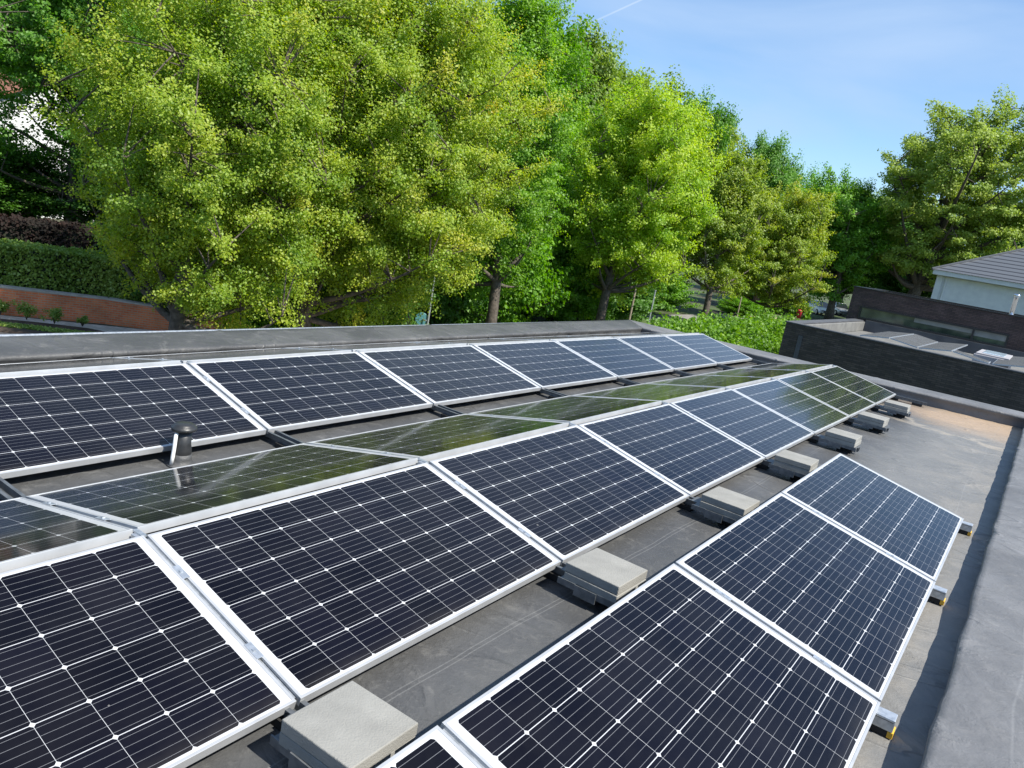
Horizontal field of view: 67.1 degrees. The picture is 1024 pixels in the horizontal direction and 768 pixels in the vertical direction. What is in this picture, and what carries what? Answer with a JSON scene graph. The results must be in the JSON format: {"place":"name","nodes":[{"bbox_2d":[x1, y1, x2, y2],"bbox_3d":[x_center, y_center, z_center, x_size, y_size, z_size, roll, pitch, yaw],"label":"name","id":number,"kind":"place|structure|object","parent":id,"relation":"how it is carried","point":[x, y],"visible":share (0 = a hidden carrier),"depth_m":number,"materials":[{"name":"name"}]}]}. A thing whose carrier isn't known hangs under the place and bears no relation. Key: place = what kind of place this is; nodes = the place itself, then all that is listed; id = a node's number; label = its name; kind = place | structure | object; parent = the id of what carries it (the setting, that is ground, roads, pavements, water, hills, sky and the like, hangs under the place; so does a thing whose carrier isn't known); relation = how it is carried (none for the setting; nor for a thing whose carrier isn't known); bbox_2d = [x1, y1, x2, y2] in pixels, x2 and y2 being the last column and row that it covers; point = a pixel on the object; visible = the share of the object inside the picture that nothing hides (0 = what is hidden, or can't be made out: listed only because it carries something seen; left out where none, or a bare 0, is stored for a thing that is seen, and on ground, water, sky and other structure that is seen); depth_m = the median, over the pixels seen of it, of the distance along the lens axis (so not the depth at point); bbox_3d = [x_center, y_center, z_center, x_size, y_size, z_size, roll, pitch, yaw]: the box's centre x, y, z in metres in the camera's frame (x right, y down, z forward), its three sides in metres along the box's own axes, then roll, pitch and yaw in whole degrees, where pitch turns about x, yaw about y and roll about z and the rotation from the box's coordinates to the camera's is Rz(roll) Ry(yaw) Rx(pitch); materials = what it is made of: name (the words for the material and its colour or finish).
{"place":"outdoors","nodes":[
{"label":"outdoors","id":0,"kind":"place"},
{"bbox_2d":[0,319,104,333],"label":"planting bed soil","id":1,"kind":"structure","parent":0,"point":[15,330],"depth_m":20.47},
{"bbox_2d":[10,299,37,319],"bbox_3d":[-12.986,-1.983,20.605,0.669,0.543,0.454,3,14,-28],"label":"shrub","id":2,"kind":"object","parent":1,"relation":"on","point":[25,310],"visible":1,"depth_m":20.53,"materials":[{"name":"green plant"}]},
{"bbox_2d":[0,321,94,332],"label":"ground cover","id":3,"kind":"object","parent":1,"relation":"on","point":[31,326],"visible":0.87,"depth_m":20.07,"materials":[{"name":"green plant"}]},
{"bbox_2d":[41,306,63,323],"bbox_3d":[-12.294,-1.853,20.733,0.576,0.474,0.529,11,12,6],"label":"shrub","id":4,"kind":"object","parent":1,"relation":"on","point":[55,313],"visible":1,"depth_m":20.67,"materials":[{"name":"green plant"}]},
{"bbox_2d":[0,315,154,331],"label":"paved driveway","id":5,"kind":"structure","parent":0,"point":[107,328],"depth_m":21.43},
{"bbox_2d":[4,218,926,329],"bbox_3d":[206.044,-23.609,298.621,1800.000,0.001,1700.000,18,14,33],"label":"ground","id":6,"kind":"structure","parent":0,"point":[700,296],"depth_m":75.82,"materials":[{"name":"plant"}]},
{"bbox_2d":[0,118,80,218],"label":"woodland tree","id":7,"kind":"object","parent":6,"relation":"on","point":[17,197],"visible":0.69,"depth_m":26.91,"materials":[{"name":"green plant"}]},
{"bbox_2d":[0,73,89,218],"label":"white house","id":8,"kind":"structure","parent":6,"relation":"on","point":[18,121],"depth_m":44.98,"materials":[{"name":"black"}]},
{"bbox_2d":[0,212,105,250],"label":"copper hedge","id":9,"kind":"object","parent":6,"relation":"on","point":[44,231],"visible":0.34,"depth_m":24.15,"materials":[{"name":"brown plant"}]},
{"bbox_2d":[0,0,170,229],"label":"woodland tree","id":10,"kind":"object","parent":6,"relation":"on","point":[19,49],"visible":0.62,"depth_m":24.37,"materials":[{"name":"green plant"}]},
{"bbox_2d":[32,131,146,225],"bbox_3d":[-14.238,-6.968,29.629,7.053,6.110,7.796,19,15,37],"label":"woodland tree","id":11,"kind":"object","parent":6,"relation":"on","point":[83,214],"visible":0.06,"depth_m":27.07,"materials":[{"name":"green plant"}]},
{"bbox_2d":[0,237,234,311],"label":"clipped hedge","id":12,"kind":"object","parent":6,"relation":"on","point":[37,265],"visible":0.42,"depth_m":21.78,"materials":[{"name":"green plant"}]},
{"bbox_2d":[0,284,251,330],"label":"garden wall","id":13,"kind":"structure","parent":6,"relation":"on","point":[114,311],"depth_m":21.87,"materials":[{"name":"red brick"}]},
{"bbox_2d":[82,0,229,135],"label":"woodland tree","id":14,"kind":"object","parent":6,"relation":"on","point":[152,42],"depth_m":31.95,"materials":[{"name":"green plant"}]},
{"bbox_2d":[17,0,374,330],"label":"maple tree","id":15,"kind":"object","parent":6,"relation":"on","point":[208,171],"visible":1,"depth_m":17.04,"materials":[{"name":"green plant"}]},
{"bbox_2d":[228,231,365,328],"bbox_3d":[-7.690,-3.314,24.475,5.652,4.398,5.504,3,14,-30],"label":"bush","id":16,"kind":"object","parent":6,"relation":"on","point":[261,323],"visible":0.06,"depth_m":22.93,"materials":[{"name":"green plant"}]},
{"bbox_2d":[317,258,447,325],"bbox_3d":[-5.247,-3.576,26.926,5.724,4.786,5.878,13,13,15],"label":"bush","id":17,"kind":"object","parent":6,"relation":"on","point":[410,316],"visible":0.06,"depth_m":25.83,"materials":[{"name":"green plant"}]},
{"bbox_2d":[257,0,581,327],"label":"maple tree","id":18,"kind":"object","parent":6,"relation":"on","point":[410,195],"visible":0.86,"depth_m":19.54,"materials":[{"name":"green plant"}]},
{"bbox_2d":[394,231,506,324],"bbox_3d":[-3.569,-4.495,31.284,6.384,5.433,6.557,1,15,-36],"label":"bush","id":19,"kind":"object","parent":6,"relation":"on","point":[452,314],"visible":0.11,"depth_m":30.61,"materials":[{"name":"green plant"}]},
{"bbox_2d":[0,320,1023,767],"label":"flat roofed building","id":20,"kind":"structure","parent":6,"relation":"on","point":[954,694],"depth_m":4.62,"materials":[{"name":"concrete"}]},
{"bbox_2d":[166,421,197,467],"bbox_3d":[-1.964,0.356,4.611,0.170,0.260,0.170,18,14,33],"label":"vent pipe","id":21,"kind":"object","parent":20,"relation":"on","point":[184,430],"visible":0.89,"depth_m":4.57,"materials":[{"name":"black plastic"}]},
{"bbox_2d":[0,477,484,767],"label":"mounting rail","id":22,"kind":"object","parent":20,"relation":"on","point":[8,491],"visible":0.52,"depth_m":2.72,"materials":[{"name":"metal"}]},
{"bbox_2d":[0,357,179,376],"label":"solar panel","id":23,"kind":"object","parent":22,"relation":"on","point":[28,368],"visible":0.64,"depth_m":5.43,"materials":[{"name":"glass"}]},
{"bbox_2d":[0,363,265,478],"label":"solar panel","id":24,"kind":"object","parent":22,"relation":"on","point":[54,421],"visible":1,"depth_m":4.73,"materials":[{"name":"glass"}]},
{"bbox_2d":[26,443,417,533],"bbox_3d":[-1.442,0.502,4.108,1.000,0.037,1.682,3,7,35],"label":"solar panel","id":25,"kind":"object","parent":22,"relation":"on","point":[146,503],"visible":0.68,"depth_m":3.89,"materials":[{"name":"glass"}]},
{"bbox_2d":[279,732,414,767],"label":"concrete paver","id":26,"kind":"object","parent":22,"relation":"on","point":[287,743],"visible":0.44,"depth_m":2.35,"materials":[{"name":"concrete"}]},
{"bbox_2d":[281,681,417,767],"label":"concrete paver","id":27,"kind":"object","parent":26,"relation":"on","point":[351,724],"visible":1,"depth_m":2.39,"materials":[{"name":"concrete"}]},
{"bbox_2d":[146,462,560,705],"bbox_3d":[-0.610,0.774,3.545,1.000,0.036,1.682,32,22,29],"label":"solar panel","id":28,"kind":"object","parent":22,"relation":"on","point":[311,595],"visible":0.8,"depth_m":3.33,"materials":[{"name":"glass"}]},
{"bbox_2d":[376,725,481,767],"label":"solar panel","id":29,"kind":"object","parent":22,"relation":"on","point":[437,746],"visible":1,"depth_m":2.17,"materials":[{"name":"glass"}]},
{"bbox_2d":[126,357,897,739],"bbox_3d":[-0.850,0.497,4.709,6.020,0.310,0.327,18,14,33],"label":"mounting rail","id":30,"kind":"object","parent":20,"relation":"on","point":[884,723],"visible":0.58,"depth_m":3.73,"materials":[{"name":"metal"}]},
{"bbox_2d":[113,348,350,362],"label":"solar panel","id":31,"kind":"object","parent":30,"relation":"on","point":[226,355],"visible":0.55,"depth_m":6.57,"materials":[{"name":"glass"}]},
{"bbox_2d":[188,352,432,433],"bbox_3d":[-1.537,0.020,6.153,1.000,0.037,1.682,32,22,29],"label":"solar panel","id":32,"kind":"object","parent":30,"relation":"on","point":[280,394],"visible":0.88,"depth_m":6.01,"materials":[{"name":"glass"}]},
{"bbox_2d":[307,414,568,461],"bbox_3d":[-0.461,0.357,5.489,1.000,0.036,1.682,3,7,35],"label":"solar panel","id":33,"kind":"object","parent":30,"relation":"on","point":[431,440],"visible":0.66,"depth_m":5.33,"materials":[{"name":"glass"}]},
{"bbox_2d":[429,425,689,564],"bbox_3d":[0.373,0.625,4.926,1.000,0.038,1.682,32,22,29],"label":"solar panel","id":34,"kind":"object","parent":30,"relation":"on","point":[566,494],"visible":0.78,"depth_m":4.76,"materials":[{"name":"glass"}]},
{"bbox_2d":[564,571,645,602],"bbox_3d":[0.461,0.968,3.824,0.300,0.046,0.300,18,15,34],"label":"concrete paver","id":35,"kind":"object","parent":30,"relation":"on","point":[595,589],"visible":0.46,"depth_m":3.70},
{"bbox_2d":[565,548,647,594],"bbox_3d":[0.468,0.921,3.818,0.300,0.046,0.300,18,15,34],"label":"concrete paver","id":36,"kind":"object","parent":35,"relation":"on","point":[609,572],"visible":1,"depth_m":3.77,"materials":[{"name":"concrete"}]},
{"bbox_2d":[440,563,880,767],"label":"solar panel","id":37,"kind":"object","parent":30,"relation":"on","point":[673,665],"visible":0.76,"depth_m":2.77,"materials":[{"name":"glass"}]},
{"bbox_2d":[332,348,946,604],"bbox_3d":[0.130,0.356,6.092,6.020,0.310,0.327,18,14,33],"label":"mounting rail","id":38,"kind":"object","parent":20,"relation":"on","point":[937,594],"visible":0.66,"depth_m":5.17,"materials":[{"name":"metal"}]},
{"bbox_2d":[359,345,540,406],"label":"solar panel","id":39,"kind":"object","parent":38,"relation":"on","point":[447,375],"visible":0.89,"depth_m":7.42,"materials":[{"name":"glass"}]},
{"bbox_2d":[699,501,754,520],"bbox_3d":[1.460,0.830,5.209,0.300,0.046,0.300,18,14,33],"label":"concrete paver","id":40,"kind":"object","parent":38,"relation":"on","point":[719,510],"visible":0.43,"depth_m":5.09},
{"bbox_2d":[701,486,759,515],"bbox_3d":[1.471,0.784,5.200,0.300,0.046,0.300,18,15,34],"label":"concrete paver","id":41,"kind":"object","parent":40,"relation":"on","point":[731,501],"visible":1,"depth_m":5.14,"materials":[{"name":"concrete"}]},
{"bbox_2d":[675,492,935,701],"bbox_3d":[1.628,1.020,4.109,1.000,0.038,1.682,32,22,29],"label":"solar panel","id":42,"kind":"object","parent":38,"relation":"on","point":[846,604],"visible":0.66,"depth_m":3.92,"materials":[{"name":"glass"}]},
{"bbox_2d":[502,338,860,453],"bbox_3d":[1.616,-0.050,9.178,4.850,0.310,0.327,18,14,33],"label":"mounting rail","id":43,"kind":"object","parent":20,"relation":"on","point":[815,438],"visible":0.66,"depth_m":8.03,"materials":[{"name":"metal"}]},
{"bbox_2d":[491,336,611,340],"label":"solar panel","id":44,"kind":"object","parent":43,"relation":"on","point":[556,338],"visible":0.48,"depth_m":10.84,"materials":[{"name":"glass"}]},
{"bbox_2d":[556,338,673,378],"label":"solar panel","id":45,"kind":"object","parent":43,"relation":"on","point":[618,358],"visible":0.91,"depth_m":10.22,"materials":[{"name":"glass"}]},
{"bbox_2d":[572,383,724,402],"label":"solar panel","id":46,"kind":"object","parent":43,"relation":"on","point":[664,393],"visible":0.67,"depth_m":8.14,"materials":[{"name":"glass"}]},
{"bbox_2d":[670,389,814,459],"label":"solar panel","id":47,"kind":"object","parent":43,"relation":"on","point":[762,430],"visible":0.81,"depth_m":7.58,"materials":[{"name":"glass"}]},
{"bbox_2d":[824,435,861,447],"bbox_3d":[3.416,0.576,7.979,0.300,0.046,0.300,18,15,34],"label":"concrete paver","id":48,"kind":"object","parent":43,"relation":"on","point":[843,442],"visible":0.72,"depth_m":7.86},
{"bbox_2d":[825,427,861,443],"bbox_3d":[3.421,0.530,7.967,0.300,0.046,0.300,18,15,33],"label":"concrete paver","id":49,"kind":"object","parent":48,"relation":"on","point":[840,434],"visible":1,"depth_m":7.89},
{"bbox_2d":[414,342,972,535],"bbox_3d":[1.107,0.226,7.476,6.020,0.310,0.327,18,14,33],"label":"mounting rail","id":50,"kind":"object","parent":20,"relation":"on","point":[965,528],"visible":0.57,"depth_m":6.57,"materials":[{"name":"metal"}]},
{"bbox_2d":[290,342,466,351],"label":"solar panel","id":51,"kind":"object","parent":50,"relation":"on","point":[383,346],"visible":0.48,"depth_m":7.94,"materials":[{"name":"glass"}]},
{"bbox_2d":[418,339,548,344],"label":"solar panel","id":52,"kind":"object","parent":50,"relation":"on","point":[481,341],"visible":0.51,"depth_m":9.35,"materials":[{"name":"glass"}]},
{"bbox_2d":[473,341,616,389],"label":"solar panel","id":53,"kind":"object","parent":50,"relation":"on","point":[548,364],"visible":0.89,"depth_m":8.82,"materials":[{"name":"glass"}]},
{"bbox_2d":[467,395,661,424],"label":"solar panel","id":54,"kind":"object","parent":50,"relation":"on","point":[576,410],"visible":0.78,"depth_m":6.73,"materials":[{"name":"glass"}]},
{"bbox_2d":[578,403,764,496],"bbox_3d":[1.351,0.491,6.311,1.000,0.037,1.682,32,22,29],"label":"solar panel","id":55,"kind":"object","parent":50,"relation":"on","point":[690,455],"visible":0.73,"depth_m":6.18,"materials":[{"name":"glass"}]},
{"bbox_2d":[773,460,817,474],"bbox_3d":[2.425,0.693,6.611,0.300,0.046,0.300,17,14,31],"label":"concrete paver","id":56,"kind":"object","parent":50,"relation":"on","point":[791,467],"visible":0.51,"depth_m":6.49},
{"bbox_2d":[774,449,818,470],"bbox_3d":[2.433,0.647,6.601,0.300,0.046,0.300,17,14,31],"label":"concrete paver","id":57,"kind":"object","parent":56,"relation":"on","point":[797,460],"visible":1,"depth_m":6.53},
{"bbox_2d":[781,453,962,581],"bbox_3d":[2.606,0.884,5.491,1.000,0.037,1.682,32,22,29],"label":"solar panel","id":58,"kind":"object","parent":50,"relation":"on","point":[911,529],"visible":0.79,"depth_m":5.35,"materials":[{"name":"glass"}]},
{"bbox_2d":[613,337,889,432],"bbox_3d":[2.592,-0.170,10.565,4.850,0.310,0.327,18,14,33],"label":"mounting rail","id":59,"kind":"object","parent":20,"relation":"on","point":[871,427],"visible":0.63,"depth_m":9.43,"materials":[{"name":"metal"}]},
{"bbox_2d":[617,336,717,369],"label":"solar panel","id":60,"kind":"object","parent":59,"relation":"on","point":[673,354],"visible":0.83,"depth_m":11.62,"materials":[{"name":"glass"}]},
{"bbox_2d":[646,375,770,389],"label":"solar panel","id":61,"kind":"object","parent":59,"relation":"on","point":[731,382],"visible":0.83,"depth_m":9.51,"materials":[{"name":"glass"}]},
{"bbox_2d":[733,379,849,433],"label":"solar panel","id":62,"kind":"object","parent":59,"relation":"on","point":[808,412],"visible":0.84,"depth_m":9.00,"materials":[{"name":"glass"}]},
{"bbox_2d":[857,417,887,426],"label":"concrete paver","id":63,"kind":"object","parent":59,"relation":"on","point":[872,422],"visible":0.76,"depth_m":9.25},
{"bbox_2d":[858,411,889,423],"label":"concrete paver","id":64,"kind":"object","parent":63,"relation":"on","point":[873,417],"visible":1,"depth_m":9.28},
{"bbox_2d":[643,334,910,418],"bbox_3d":[3.567,-0.288,11.953,4.850,0.310,0.327,18,14,33],"label":"mounting rail","id":65,"kind":"object","parent":20,"relation":"on","point":[893,412],"visible":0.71,"depth_m":10.85,"materials":[{"name":"metal"}]},
{"bbox_2d":[699,368,804,378],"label":"solar panel","id":66,"kind":"object","parent":65,"relation":"on","point":[771,373],"visible":0.71,"depth_m":11.02,"materials":[{"name":"glass"}]},
{"bbox_2d":[777,371,875,417],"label":"solar panel","id":67,"kind":"object","parent":65,"relation":"on","point":[832,394],"visible":0.81,"depth_m":10.39,"materials":[{"name":"glass"}]},
{"bbox_2d":[700,333,926,406],"bbox_3d":[4.539,-0.407,13.334,4.850,0.310,0.106,18,14,33],"label":"mounting rail","id":68,"kind":"object","parent":20,"relation":"on","point":[913,401],"visible":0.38,"depth_m":12.21,"materials":[{"name":"metal"}]},
{"bbox_2d":[666,334,751,364],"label":"solar panel","id":69,"kind":"object","parent":68,"relation":"on","point":[712,349],"visible":0.82,"depth_m":13.01,"materials":[{"name":"glass"}]},
{"bbox_2d":[743,363,831,371],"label":"solar panel","id":70,"kind":"object","parent":68,"relation":"on","point":[793,366],"visible":0.83,"depth_m":12.37,"materials":[{"name":"glass"}]},
{"bbox_2d":[811,366,895,404],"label":"solar panel","id":71,"kind":"object","parent":68,"relation":"on","point":[860,386],"visible":0.81,"depth_m":11.79,"materials":[{"name":"glass"}]},
{"bbox_3d":[-2.816,0.818,1.953,6.020,0.310,0.327,18,14,33],"label":"mounting rail","id":72,"kind":"object","parent":20,"relation":"on","visible":0},
{"bbox_2d":[0,497,132,572],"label":"solar panel","id":73,"kind":"object","parent":72,"relation":"on","point":[32,532],"visible":0.9,"depth_m":3.09,"materials":[{"name":"glass"}]},
{"bbox_2d":[0,535,295,767],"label":"solar panel","id":74,"kind":"object","parent":72,"relation":"on","point":[134,652],"visible":1,"depth_m":2.51,"materials":[{"name":"glass"}]},
{"bbox_2d":[450,208,574,323],"bbox_3d":[-0.739,-5.231,34.043,7.235,6.985,7.045,8,12,-10],"label":"bush","id":75,"kind":"object","parent":6,"relation":"on","point":[539,283],"visible":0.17,"depth_m":33.24,"materials":[{"name":"green plant"}]},
{"bbox_2d":[439,0,603,322],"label":"maple tree","id":76,"kind":"object","parent":6,"relation":"on","point":[536,40],"visible":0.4,"depth_m":26.08,"materials":[{"name":"green plant"}]},
{"bbox_2d":[476,1,603,185],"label":"woodland tree","id":77,"kind":"object","parent":6,"relation":"on","point":[558,25],"visible":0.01,"depth_m":40.57,"materials":[{"name":"green plant"}]},
{"bbox_2d":[526,145,595,314],"bbox_3d":[1.809,-8.434,41.156,10.093,9.544,10.107,8,12,-10],"label":"woodland tree","id":78,"kind":"object","parent":6,"relation":"on","point":[566,182],"visible":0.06,"depth_m":38.46,"materials":[{"name":"green plant"}]},
{"bbox_2d":[517,219,621,321],"bbox_3d":[2.348,-5.326,38.431,6.824,6.209,7.009,11,12,6],"label":"bush","id":79,"kind":"object","parent":6,"relation":"on","point":[580,303],"visible":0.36,"depth_m":37.00,"materials":[{"name":"green plant"}]},
{"bbox_2d":[559,13,651,141],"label":"woodland tree","id":80,"kind":"object","parent":6,"relation":"on","point":[602,63],"visible":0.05,"depth_m":48.06,"materials":[{"name":"green plant"}]},
{"bbox_2d":[572,270,673,321],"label":"bush","id":81,"kind":"object","parent":6,"relation":"on","point":[642,304],"visible":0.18,"depth_m":41.65,"materials":[{"name":"green plant"}]},
{"bbox_2d":[579,81,701,278],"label":"woodland tree","id":82,"kind":"object","parent":6,"relation":"on","point":[598,111],"visible":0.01,"depth_m":46.84,"materials":[{"name":"green plant"}]},
{"bbox_2d":[553,60,735,320],"bbox_3d":[5.846,-7.921,35.051,8.251,12.518,8.590,18,14,33],"label":"maple tree","id":83,"kind":"object","parent":6,"relation":"on","point":[644,173],"visible":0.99,"depth_m":33.12,"materials":[{"name":"green plant"}]},
{"bbox_2d":[616,64,697,108],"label":"woodland tree","id":84,"kind":"object","parent":6,"relation":"on","point":[669,73],"depth_m":60.09,"materials":[{"name":"green plant"}]},
{"bbox_2d":[648,268,701,313],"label":"bush","id":85,"kind":"object","parent":6,"relation":"on","point":[677,293],"visible":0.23,"depth_m":58.00,"materials":[{"name":"green plant"}]},
{"bbox_2d":[677,84,750,272],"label":"woodland tree","id":86,"kind":"object","parent":6,"relation":"on","point":[724,120],"visible":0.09,"depth_m":56.91,"materials":[{"name":"green plant"}]},
{"bbox_2d":[647,306,807,353],"bbox_3d":[9.519,-1.557,31.152,5.122,3.178,15.425,18,14,33],"label":"loose hedge","id":87,"kind":"object","parent":6,"relation":"on","point":[769,330],"visible":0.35,"depth_m":28.50,"materials":[{"name":"green plant"}]},
{"bbox_2d":[675,123,782,319],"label":"young tree","id":88,"kind":"object","parent":6,"relation":"on","point":[734,232],"visible":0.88,"depth_m":48.34,"materials":[{"name":"green plant"}]},
{"bbox_2d":[716,295,763,316],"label":"bush","id":89,"kind":"object","parent":6,"relation":"on","point":[728,305],"visible":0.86,"depth_m":65.19,"materials":[{"name":"green plant"}]},
{"bbox_2d":[723,130,805,299],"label":"woodland tree","id":90,"kind":"object","parent":6,"relation":"on","point":[787,173],"visible":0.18,"depth_m":69.88,"materials":[{"name":"green plant"}]},
{"bbox_2d":[731,292,812,319],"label":"garden hedge","id":91,"kind":"object","parent":6,"relation":"on","point":[785,311],"visible":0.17,"depth_m":76.41,"materials":[{"name":"green plant"}]},
{"bbox_2d":[728,175,840,321],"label":"young tree","id":92,"kind":"object","parent":6,"relation":"on","point":[790,258],"visible":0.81,"depth_m":56.66,"materials":[{"name":"green plant"}]},
{"bbox_2d":[789,161,840,291],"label":"woodland tree","id":93,"kind":"object","parent":6,"relation":"on","point":[805,182],"visible":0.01,"depth_m":93.18,"materials":[{"name":"green plant"}]},
{"bbox_2d":[809,300,827,314],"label":"parked car","id":94,"kind":"object","parent":6,"relation":"on","point":[820,309],"visible":0.36,"depth_m":88.34,"materials":[{"name":"white paint"}]},
{"bbox_2d":[801,161,911,319],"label":"broad tree","id":95,"kind":"object","parent":6,"relation":"on","point":[854,240],"visible":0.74,"depth_m":77.73,"materials":[{"name":"green plant"}]},
{"bbox_2d":[828,247,890,301],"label":"woodland tree","id":96,"kind":"object","parent":6,"relation":"on","point":[850,292],"visible":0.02,"depth_m":102.55,"materials":[{"name":"green plant"}]},
{"bbox_2d":[866,221,964,297],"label":"broad tree","id":97,"kind":"object","parent":6,"relation":"on","point":[888,281],"visible":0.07,"depth_m":94.76,"materials":[{"name":"green plant"}]},
{"bbox_2d":[104,0,1023,235],"label":"sky","id":98,"kind":"structure","parent":0,"point":[847,80],"materials":[{"name":"blue"}]},
{"bbox_2d":[638,314,746,320],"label":"grey path","id":99,"kind":"structure","parent":0,"point":[688,316],"depth_m":55.91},
{"bbox_2d":[778,286,1023,411],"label":"brick building","id":100,"kind":"structure","parent":0,"point":[843,344],"depth_m":24.76,"materials":[{"name":"black"}]},
{"bbox_2d":[857,306,1008,347],"bbox_3d":[17.236,-2.394,31.877,5.590,0.540,0.140,18,14,33],"label":"strip window","id":101,"kind":"structure","parent":100,"relation":"in","point":[867,313],"depth_m":31.76,"materials":[{"name":"black"}]},
{"bbox_2d":[972,349,1012,368],"bbox_3d":[15.641,-0.737,25.142,1.000,0.560,2.600,18,14,33],"label":"roof skylight","id":102,"kind":"object","parent":100,"relation":"on","point":[991,356],"visible":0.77,"depth_m":24.27,"materials":[{"name":"white plastic"}]},
{"bbox_2d":[931,248,1023,314],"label":"white house","id":103,"kind":"structure","parent":0,"point":[994,282],"depth_m":47.54,"materials":[{"name":"paint"}]},
{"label":"road","id":104,"kind":"structure","parent":0,"visible":0},
{"bbox_2d":[867,83,1023,295],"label":"oak tree","id":105,"kind":"object","parent":104,"relation":"on","point":[977,143],"visible":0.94,"depth_m":72.98,"materials":[{"name":"green plant"}]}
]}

